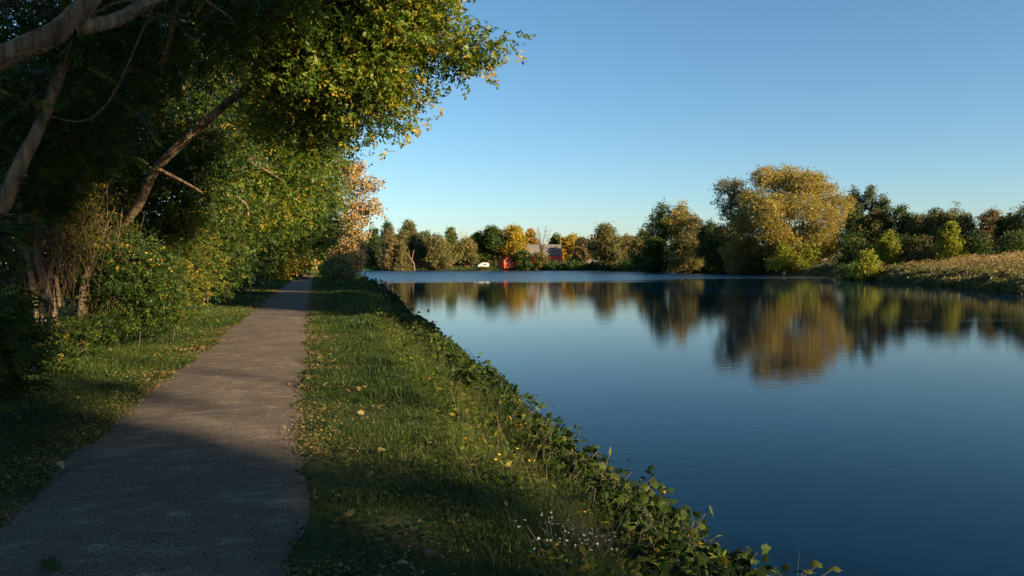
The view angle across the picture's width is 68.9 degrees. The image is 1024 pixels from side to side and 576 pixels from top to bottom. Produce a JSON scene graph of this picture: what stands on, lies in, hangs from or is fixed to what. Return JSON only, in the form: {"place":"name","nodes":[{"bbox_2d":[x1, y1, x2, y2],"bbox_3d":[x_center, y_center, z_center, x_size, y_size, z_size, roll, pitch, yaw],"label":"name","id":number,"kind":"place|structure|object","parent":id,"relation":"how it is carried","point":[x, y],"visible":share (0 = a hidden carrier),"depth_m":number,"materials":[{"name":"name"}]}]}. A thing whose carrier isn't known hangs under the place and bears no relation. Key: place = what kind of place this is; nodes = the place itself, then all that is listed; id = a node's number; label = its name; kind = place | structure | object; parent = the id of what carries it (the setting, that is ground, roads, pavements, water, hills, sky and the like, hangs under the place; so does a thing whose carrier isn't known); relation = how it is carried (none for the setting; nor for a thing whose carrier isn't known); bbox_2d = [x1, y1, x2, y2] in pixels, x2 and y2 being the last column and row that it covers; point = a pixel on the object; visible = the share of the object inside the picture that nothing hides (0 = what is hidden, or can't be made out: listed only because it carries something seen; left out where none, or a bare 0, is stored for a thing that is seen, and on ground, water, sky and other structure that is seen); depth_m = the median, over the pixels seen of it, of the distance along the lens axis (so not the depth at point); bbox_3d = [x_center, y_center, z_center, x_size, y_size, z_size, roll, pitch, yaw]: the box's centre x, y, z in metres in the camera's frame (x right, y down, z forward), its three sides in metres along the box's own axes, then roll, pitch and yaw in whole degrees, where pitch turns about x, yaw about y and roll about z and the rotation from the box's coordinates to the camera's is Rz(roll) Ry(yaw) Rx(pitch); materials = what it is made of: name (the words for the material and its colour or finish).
{"place":"outdoors","nodes":[
{"label":"outdoors","id":0,"kind":"place"},
{"bbox_2d":[0,270,314,575],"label":"path","id":1,"kind":"structure","parent":0,"point":[195,506],"depth_m":5.78,"materials":[{"name":"asphalt"}]},
{"bbox_2d":[0,260,1023,575],"bbox_3d":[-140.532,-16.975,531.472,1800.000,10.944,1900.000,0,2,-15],"label":"ground","id":2,"kind":"structure","parent":0,"point":[390,522],"depth_m":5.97,"materials":[{"name":"green plant"}]},
{"bbox_2d":[0,213,63,281],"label":"sumac shrub","id":3,"kind":"object","parent":2,"relation":"on","point":[7,233],"visible":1,"depth_m":8.52,"materials":[{"name":"green plant"}]},
{"bbox_2d":[0,269,82,419],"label":"sumac shrub","id":4,"kind":"object","parent":2,"relation":"on","point":[17,351],"visible":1,"depth_m":7.45,"materials":[{"name":"green plant"}]},
{"bbox_2d":[18,153,132,350],"bbox_3d":[-8.828,-0.773,14.879,2.378,4.029,2.263,0,2,-15],"label":"tree","id":5,"kind":"object","parent":2,"relation":"on","point":[51,290],"visible":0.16,"depth_m":14.27,"materials":[{"name":"green plant"}]},
{"bbox_2d":[0,46,163,242],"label":"old tree","id":6,"kind":"object","parent":2,"relation":"on","point":[18,174],"visible":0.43,"depth_m":12.05,"materials":[{"name":"green plant"}]},
{"bbox_2d":[29,170,151,351],"bbox_3d":[-8.254,-0.646,14.797,2.714,3.796,2.756,0,2,-15],"label":"tree","id":7,"kind":"object","parent":2,"relation":"on","point":[82,297],"visible":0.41,"depth_m":14.25,"materials":[{"name":"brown plant"}]},
{"bbox_2d":[25,283,162,367],"bbox_3d":[-7.374,0.592,12.787,1.950,1.500,4.613,0,2,5],"label":"shrub","id":8,"kind":"object","parent":2,"relation":"on","point":[85,331],"visible":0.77,"depth_m":12.76,"materials":[{"name":"green plant"}]},
{"bbox_2d":[0,66,191,340],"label":"tree","id":9,"kind":"object","parent":2,"relation":"on","point":[129,186],"visible":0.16,"depth_m":15.20,"materials":[{"name":"green plant"}]},
{"bbox_2d":[0,0,195,320],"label":"tree","id":10,"kind":"object","parent":2,"relation":"on","point":[7,282],"visible":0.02,"depth_m":17.45,"materials":[{"name":"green plant"}]},
{"bbox_2d":[63,218,204,347],"bbox_3d":[-7.402,-0.037,14.465,2.658,2.634,2.345,1,2,23],"label":"shrub","id":11,"kind":"object","parent":2,"relation":"on","point":[142,273],"visible":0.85,"depth_m":14.12,"materials":[{"name":"green plant"}]},
{"bbox_2d":[2,0,300,331],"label":"tree","id":12,"kind":"object","parent":2,"relation":"on","point":[193,155],"visible":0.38,"depth_m":17.30,"materials":[{"name":"green plant"}]},
{"bbox_2d":[119,293,219,339],"bbox_3d":[-7.311,0.646,16.080,1.559,1.183,3.441,0,2,-1],"label":"shrub","id":13,"kind":"object","parent":2,"relation":"on","point":[189,315],"visible":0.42,"depth_m":15.84,"materials":[{"name":"green plant"}]},
{"bbox_2d":[0,0,342,187],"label":"old tree","id":14,"kind":"object","parent":2,"relation":"on","point":[72,22],"visible":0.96,"depth_m":10.19,"materials":[{"name":"green plant"}]},
{"bbox_2d":[124,202,233,337],"bbox_3d":[-7.591,-0.354,17.143,2.523,3.102,4.303,0,2,10],"label":"shrub","id":15,"kind":"object","parent":2,"relation":"on","point":[192,260],"visible":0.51,"depth_m":16.51,"materials":[{"name":"green plant"}]},
{"bbox_2d":[162,193,261,319],"bbox_3d":[-8.466,-0.814,20.763,2.816,3.803,3.981,0,2,-15],"label":"shrub","id":16,"kind":"object","parent":2,"relation":"on","point":[226,243],"visible":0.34,"depth_m":20.62,"materials":[{"name":"green plant"}]},
{"bbox_2d":[196,216,275,305],"bbox_3d":[-11.461,-1.343,30.158,3.662,4.284,7.696,0,2,-15],"label":"shrub","id":17,"kind":"object","parent":2,"relation":"on","point":[247,282],"visible":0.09,"depth_m":31.52,"materials":[{"name":"green plant"}]},
{"bbox_2d":[233,256,278,291],"bbox_3d":[-16.736,-1.446,44.730,5.282,4.008,10.402,0,2,-15],"label":"shrub","id":18,"kind":"object","parent":2,"relation":"on","point":[256,272],"visible":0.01,"depth_m":44.44,"materials":[{"name":"green plant"}]},
{"bbox_2d":[0,277,516,575],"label":"fallen leaves","id":19,"kind":"object","parent":2,"relation":"on","point":[349,512],"depth_m":7.21,"materials":[{"name":"plant"}]},
{"bbox_2d":[165,69,365,313],"bbox_3d":[-7.904,-3.558,23.962,7.609,9.224,6.570,0,2,-15],"label":"tree","id":20,"kind":"object","parent":2,"relation":"on","point":[273,177],"visible":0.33,"depth_m":22.91,"materials":[{"name":"green plant"}]},
{"bbox_2d":[263,249,314,280],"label":"shrub","id":21,"kind":"object","parent":2,"relation":"on","point":[295,271],"visible":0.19,"depth_m":77.93,"materials":[{"name":"green plant"}]},
{"bbox_2d":[221,89,372,295],"bbox_3d":[-11.940,-5.415,38.155,9.601,11.915,8.871,0,2,-15],"label":"tree","id":22,"kind":"object","parent":2,"relation":"on","point":[292,245],"visible":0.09,"depth_m":37.12,"materials":[{"name":"green plant"}]},
{"bbox_2d":[0,313,595,575],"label":"clover","id":23,"kind":"object","parent":2,"relation":"on","point":[392,544],"visible":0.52,"depth_m":6.14,"materials":[{"name":"green plant"}]},
{"bbox_2d":[245,177,360,287],"bbox_3d":[-16.285,-4.047,52.419,11.364,8.459,8.894,0,2,-15],"label":"tree","id":24,"kind":"object","parent":2,"relation":"on","point":[332,245],"visible":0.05,"depth_m":51.99,"materials":[{"name":"green plant"}]},
{"bbox_2d":[88,0,535,318],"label":"locust tree","id":25,"kind":"object","parent":2,"relation":"on","point":[357,52],"visible":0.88,"depth_m":11.94,"materials":[{"name":"green plant"}]},
{"bbox_2d":[0,170,157,315],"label":"hanging vines","id":26,"kind":"object","parent":25,"relation":"hanging from","point":[59,247],"visible":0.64,"depth_m":13.98,"materials":[{"name":"plant"}]},
{"bbox_2d":[319,253,358,283],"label":"shrub","id":27,"kind":"object","parent":2,"relation":"on","point":[340,269],"visible":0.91,"depth_m":65.46,"materials":[{"name":"green plant"}]},
{"bbox_2d":[325,236,371,273],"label":"shrub","id":28,"kind":"object","parent":2,"relation":"on","point":[355,247],"visible":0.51,"depth_m":82.69,"materials":[{"name":"orange plant"}]},
{"bbox_2d":[327,155,387,243],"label":"orange tree","id":29,"kind":"object","parent":2,"relation":"on","point":[367,185],"visible":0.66,"depth_m":91.57,"materials":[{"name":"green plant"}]},
{"bbox_2d":[363,226,385,266],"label":"pine tree","id":30,"kind":"object","parent":2,"relation":"on","point":[374,247],"visible":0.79,"depth_m":341.32,"materials":[{"name":"green plant"}]},
{"bbox_2d":[377,218,397,260],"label":"pine tree","id":31,"kind":"object","parent":2,"relation":"on","point":[385,226],"visible":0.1,"depth_m":348.21,"materials":[{"name":"green plant"}]},
{"bbox_2d":[377,225,398,269],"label":"pine tree","id":32,"kind":"object","parent":2,"relation":"on","point":[390,247],"visible":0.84,"depth_m":328.04,"materials":[{"name":"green plant"}]},
{"bbox_2d":[389,239,412,270],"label":"pine tree","id":33,"kind":"object","parent":2,"relation":"on","point":[403,263],"visible":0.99,"depth_m":325.98,"materials":[{"name":"green plant"}]},
{"bbox_2d":[396,218,419,255],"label":"tree","id":34,"kind":"object","parent":2,"relation":"on","point":[407,234],"visible":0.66,"depth_m":348.70,"materials":[{"name":"green plant"}]},
{"bbox_2d":[411,229,432,262],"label":"tree","id":35,"kind":"object","parent":2,"relation":"on","point":[417,249],"visible":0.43,"depth_m":342.37,"materials":[{"name":"green plant"}]},
{"bbox_2d":[418,232,460,269],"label":"willow tree","id":36,"kind":"object","parent":2,"relation":"on","point":[438,249],"visible":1,"depth_m":330.93,"materials":[{"name":"green plant"}]},
{"bbox_2d":[443,227,462,266],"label":"tree","id":37,"kind":"object","parent":2,"relation":"on","point":[450,233],"visible":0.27,"depth_m":350.18,"materials":[{"name":"green plant"}]},
{"bbox_2d":[453,235,481,266],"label":"tree","id":38,"kind":"object","parent":2,"relation":"on","point":[466,252],"visible":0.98,"depth_m":339.33,"materials":[{"name":"green plant"}]},
{"bbox_2d":[420,265,531,269],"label":"undergrowth","id":39,"kind":"object","parent":2,"relation":"on","point":[475,268],"visible":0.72,"depth_m":338.69,"materials":[{"name":"green plant"}]},
{"bbox_2d":[458,441,496,478],"bbox_3d":[-0.314,1.461,6.148,0.474,0.357,0.432,0,2,-15],"label":"yellow wildflower","id":40,"kind":"object","parent":2,"relation":"on","point":[469,465],"visible":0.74,"depth_m":6.16,"materials":[{"name":"green plant"}]},
{"bbox_2d":[469,230,487,265],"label":"tree","id":41,"kind":"object","parent":2,"relation":"on","point":[475,236],"visible":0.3,"depth_m":346.71,"materials":[{"name":"green plant"}]},
{"bbox_2d":[476,224,505,266],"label":"tree","id":42,"kind":"object","parent":2,"relation":"on","point":[493,244],"visible":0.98,"depth_m":342.80,"materials":[{"name":"green plant"}]},
{"bbox_2d":[358,282,670,575],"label":"undergrowth","id":43,"kind":"object","parent":2,"relation":"on","point":[576,564],"visible":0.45,"depth_m":6.54,"materials":[{"name":"green plant"}]},
{"bbox_2d":[499,222,530,264],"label":"tree","id":44,"kind":"object","parent":2,"relation":"on","point":[515,239],"visible":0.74,"depth_m":341.08,"materials":[{"name":"yellow plant"}]},
{"bbox_2d":[510,248,536,269],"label":"bush","id":45,"kind":"object","parent":2,"relation":"on","point":[523,260],"visible":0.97,"depth_m":334.93,"materials":[{"name":"green plant"}]},
{"bbox_2d":[367,290,684,558],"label":"dry stems","id":46,"kind":"object","parent":2,"relation":"on","point":[582,507],"visible":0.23,"depth_m":5.43,"materials":[{"name":"plant"}]},
{"bbox_2d":[524,227,540,243],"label":"tree","id":47,"kind":"object","parent":2,"relation":"on","point":[531,238],"visible":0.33,"depth_m":376.62,"materials":[{"name":"orange plant"}]},
{"bbox_2d":[531,251,549,269],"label":"bush","id":48,"kind":"object","parent":2,"relation":"on","point":[540,258],"visible":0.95,"depth_m":334.15,"materials":[{"name":"green plant"}]},
{"bbox_2d":[518,509,598,572],"bbox_3d":[0.244,1.531,4.386,0.492,0.362,0.492,1,2,39],"label":"white aster","id":49,"kind":"object","parent":2,"relation":"on","point":[584,560],"visible":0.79,"depth_m":4.43,"materials":[{"name":"green stems"},{"name":"leaves"},{"name":"white petals"}]},
{"bbox_2d":[556,232,577,261],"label":"tree","id":50,"kind":"object","parent":2,"relation":"on","point":[567,243],"visible":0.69,"depth_m":376.18,"materials":[{"name":"yellow plant"}]},
{"bbox_2d":[349,279,799,575],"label":"long grass","id":51,"kind":"structure","parent":2,"relation":"on","point":[540,516],"depth_m":6.36,"materials":[{"name":"green plant"}]},
{"bbox_2d":[533,260,622,270],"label":"undergrowth","id":52,"kind":"object","parent":2,"relation":"on","point":[574,265],"visible":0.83,"depth_m":323.90,"materials":[{"name":"green plant"}]},
{"bbox_2d":[355,274,804,575],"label":"grape vines","id":53,"kind":"object","parent":2,"relation":"on","point":[464,374],"visible":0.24,"depth_m":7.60,"materials":[{"name":"green plant"}]},
{"bbox_2d":[639,465,664,500],"bbox_3d":[1.225,1.761,6.581,0.241,0.326,0.333,1,2,17],"label":"vine tip","id":54,"kind":"object","parent":53,"relation":"on","point":[653,482],"visible":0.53,"depth_m":6.65,"materials":[{"name":"green plant"}]},
{"bbox_2d":[770,560,841,575],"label":"vine shoot","id":55,"kind":"object","parent":53,"relation":"attached to","point":[815,563],"visible":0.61,"depth_m":5.24,"materials":[{"name":"green plant"}]},
{"bbox_2d":[569,235,595,262],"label":"tree","id":56,"kind":"object","parent":2,"relation":"on","point":[579,248],"visible":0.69,"depth_m":357.28,"materials":[{"name":"green plant"}]},
{"bbox_2d":[547,518,619,559],"bbox_3d":[0.425,1.603,4.648,0.487,0.367,0.364,0,2,7],"label":"white aster","id":57,"kind":"object","parent":2,"relation":"on","point":[584,534],"visible":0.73,"depth_m":4.69,"materials":[{"name":"green plant"}]},
{"bbox_2d":[583,221,628,270],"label":"tree","id":58,"kind":"object","parent":2,"relation":"on","point":[610,250],"visible":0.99,"depth_m":297.44,"materials":[{"name":"green plant"}]},
{"bbox_2d":[596,518,652,573],"bbox_3d":[0.756,1.761,4.947,0.428,0.345,0.408,0,2,-15],"label":"white aster","id":59,"kind":"object","parent":2,"relation":"on","point":[627,550],"visible":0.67,"depth_m":4.97,"materials":[{"name":"green plant"}]},
{"bbox_2d":[626,230,647,259],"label":"tree","id":60,"kind":"object","parent":2,"relation":"on","point":[637,243],"visible":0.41,"depth_m":297.86,"materials":[{"name":"green plant"}]},
{"bbox_2d":[396,233,877,264],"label":"distant woods","id":61,"kind":"object","parent":2,"relation":"on","point":[823,260],"visible":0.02,"depth_m":445.04,"materials":[{"name":"green plant"}]},
{"bbox_2d":[627,234,671,272],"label":"tree","id":62,"kind":"object","parent":2,"relation":"on","point":[651,259],"visible":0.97,"depth_m":235.47,"materials":[{"name":"green plant"}]},
{"bbox_2d":[637,198,681,246],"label":"tree","id":63,"kind":"object","parent":2,"relation":"on","point":[658,226],"visible":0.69,"depth_m":242.19,"materials":[{"name":"green plant"}]},
{"bbox_2d":[663,199,696,272],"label":"tree","id":64,"kind":"object","parent":2,"relation":"on","point":[680,213],"visible":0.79,"depth_m":239.05,"materials":[{"name":"green plant"}]},
{"bbox_2d":[642,518,725,569],"bbox_3d":[1.179,1.942,5.166,0.586,0.484,0.670,1,2,21],"label":"sapling","id":65,"kind":"object","parent":2,"relation":"on","point":[652,559],"visible":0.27,"depth_m":5.16,"materials":[{"name":"green plant"}]},
{"bbox_2d":[663,231,706,272],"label":"tree","id":66,"kind":"object","parent":2,"relation":"on","point":[683,259],"visible":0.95,"depth_m":222.87,"materials":[{"name":"green plant"}]},
{"bbox_2d":[683,213,704,239],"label":"tree","id":67,"kind":"object","parent":2,"relation":"on","point":[693,225],"visible":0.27,"depth_m":233.18,"materials":[{"name":"green plant"}]},
{"bbox_2d":[613,256,788,273],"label":"undergrowth","id":68,"kind":"object","parent":2,"relation":"on","point":[625,265],"visible":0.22,"depth_m":251.41,"materials":[{"name":"green plant"}]},
{"bbox_2d":[695,217,717,263],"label":"tree","id":69,"kind":"object","parent":2,"relation":"on","point":[708,225],"visible":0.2,"depth_m":223.68,"materials":[{"name":"green plant"}]},
{"bbox_2d":[692,223,733,273],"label":"tree","id":70,"kind":"object","parent":2,"relation":"on","point":[707,248],"visible":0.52,"depth_m":208.96,"materials":[{"name":"green plant"}]},
{"bbox_2d":[708,174,754,273],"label":"tree","id":71,"kind":"object","parent":2,"relation":"on","point":[732,193],"visible":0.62,"depth_m":204.40,"materials":[{"name":"green plant"}]},
{"bbox_2d":[721,237,766,274],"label":"bush","id":72,"kind":"object","parent":2,"relation":"on","point":[748,265],"visible":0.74,"depth_m":195.56,"materials":[{"name":"green plant"}]},
{"bbox_2d":[711,162,857,263],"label":"cottonwood tree","id":73,"kind":"object","parent":2,"relation":"on","point":[772,211],"visible":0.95,"depth_m":188.86,"materials":[{"name":"yellow plant"}]},
{"bbox_2d":[763,242,810,274],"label":"willow scrub","id":74,"kind":"object","parent":2,"relation":"on","point":[781,257],"visible":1,"depth_m":183.57,"materials":[{"name":"green plant"}]},
{"bbox_2d":[787,240,825,267],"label":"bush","id":75,"kind":"object","parent":2,"relation":"on","point":[813,256],"visible":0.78,"depth_m":184.77,"materials":[{"name":"green plant"}]},
{"bbox_2d":[772,263,883,276],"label":"undergrowth","id":76,"kind":"object","parent":2,"relation":"on","point":[818,271],"visible":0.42,"depth_m":172.77,"materials":[{"name":"green plant"}]},
{"bbox_2d":[832,261,858,279],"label":"bush","id":77,"kind":"object","parent":2,"relation":"on","point":[847,268],"visible":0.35,"depth_m":129.66,"materials":[{"name":"green plant"}]},
{"bbox_2d":[841,184,867,243],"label":"poplar tree","id":78,"kind":"object","parent":2,"relation":"on","point":[854,192],"visible":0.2,"depth_m":213.21,"materials":[{"name":"green plant"}]},
{"bbox_2d":[830,230,880,266],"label":"bush","id":79,"kind":"object","parent":2,"relation":"on","point":[855,242],"visible":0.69,"depth_m":170.79,"materials":[{"name":"green plant"}]},
{"bbox_2d":[839,211,877,256],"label":"tree","id":80,"kind":"object","parent":2,"relation":"on","point":[859,225],"visible":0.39,"depth_m":188.44,"materials":[{"name":"green plant"}]},
{"bbox_2d":[851,184,880,262],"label":"poplar tree","id":81,"kind":"object","parent":2,"relation":"on","point":[869,196],"visible":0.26,"depth_m":210.65,"materials":[{"name":"green plant"}]},
{"bbox_2d":[847,248,887,280],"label":"bush","id":82,"kind":"object","parent":2,"relation":"on","point":[866,271],"visible":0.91,"depth_m":121.49,"materials":[{"name":"green plant"}]},
{"bbox_2d":[865,206,896,254],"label":"tree","id":83,"kind":"object","parent":2,"relation":"on","point":[879,220],"visible":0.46,"depth_m":186.14,"materials":[{"name":"green plant"}]},
{"bbox_2d":[871,192,892,217],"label":"poplar tree","id":84,"kind":"object","parent":2,"relation":"on","point":[883,204],"visible":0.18,"depth_m":208.10,"materials":[{"name":"green plant"}]},
{"bbox_2d":[874,229,903,266],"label":"willow tree","id":85,"kind":"object","parent":2,"relation":"on","point":[889,247],"visible":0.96,"depth_m":159.09,"materials":[{"name":"green plant"}]},
{"bbox_2d":[884,203,922,236],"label":"tree","id":86,"kind":"object","parent":2,"relation":"on","point":[900,217],"visible":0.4,"depth_m":183.73,"materials":[{"name":"green plant"}]},
{"bbox_2d":[892,233,932,263],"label":"bush","id":87,"kind":"object","parent":2,"relation":"on","point":[906,239],"visible":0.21,"depth_m":163.56,"materials":[{"name":"green plant"}]},
{"bbox_2d":[901,212,932,246],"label":"tree","id":88,"kind":"object","parent":2,"relation":"on","point":[917,225],"visible":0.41,"depth_m":173.74,"materials":[{"name":"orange plant"}]},
{"bbox_2d":[898,234,943,263],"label":"bush","id":89,"kind":"object","parent":2,"relation":"on","point":[923,255],"visible":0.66,"depth_m":157.11,"materials":[{"name":"green plant"}]},
{"bbox_2d":[923,209,962,245],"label":"tree","id":90,"kind":"object","parent":2,"relation":"on","point":[939,221],"visible":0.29,"depth_m":171.14,"materials":[{"name":"green plant"}]},
{"bbox_2d":[870,264,1023,293],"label":"undergrowth","id":91,"kind":"object","parent":2,"relation":"on","point":[991,280],"visible":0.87,"depth_m":90.26,"materials":[{"name":"green plant"}]},
{"bbox_2d":[932,220,969,261],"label":"willow tree","id":92,"kind":"object","parent":2,"relation":"on","point":[951,245],"visible":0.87,"depth_m":149.10,"materials":[{"name":"green plant"}]},
{"bbox_2d":[882,250,1023,278],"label":"field weeds","id":93,"kind":"object","parent":2,"relation":"on","point":[992,260],"visible":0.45,"depth_m":115.69,"materials":[{"name":"plant"}]},
{"bbox_2d":[950,209,981,245],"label":"tree","id":94,"kind":"object","parent":2,"relation":"on","point":[965,222],"visible":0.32,"depth_m":166.72,"materials":[{"name":"green plant"}]},
{"bbox_2d":[960,229,1000,260],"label":"bush","id":95,"kind":"object","parent":2,"relation":"on","point":[976,245],"visible":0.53,"depth_m":148.73,"materials":[{"name":"green plant"}]},
{"bbox_2d":[964,205,1003,249],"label":"tree","id":96,"kind":"object","parent":2,"relation":"on","point":[985,219],"visible":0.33,"depth_m":163.32,"materials":[{"name":"green plant"}]},
{"bbox_2d":[987,212,1015,252],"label":"tree","id":97,"kind":"object","parent":2,"relation":"on","point":[1000,225],"visible":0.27,"depth_m":154.72,"materials":[{"name":"green plant"}]},
{"bbox_2d":[985,230,1023,259],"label":"bush","id":98,"kind":"object","parent":2,"relation":"on","point":[1012,243],"visible":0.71,"depth_m":139.34,"materials":[{"name":"green plant"}]},
{"bbox_2d":[1003,201,1023,249],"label":"tree","id":99,"kind":"object","parent":2,"relation":"on","point":[1017,221],"visible":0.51,"depth_m":150.06,"materials":[{"name":"green plant"}]},
{"bbox_2d":[0,0,1023,264],"label":"sky","id":100,"kind":"structure","parent":0,"point":[615,109],"materials":[{"name":"blue"}]},
{"bbox_2d":[525,244,561,262],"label":"barn","id":101,"kind":"structure","parent":0,"point":[553,252],"depth_m":367.76,"materials":[{"name":"white paint"}]},
{"bbox_2d":[361,270,1023,575],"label":"lake water","id":102,"kind":"structure","parent":0,"point":[847,427],"depth_m":15.06,"materials":[{"name":"blue liquid"}]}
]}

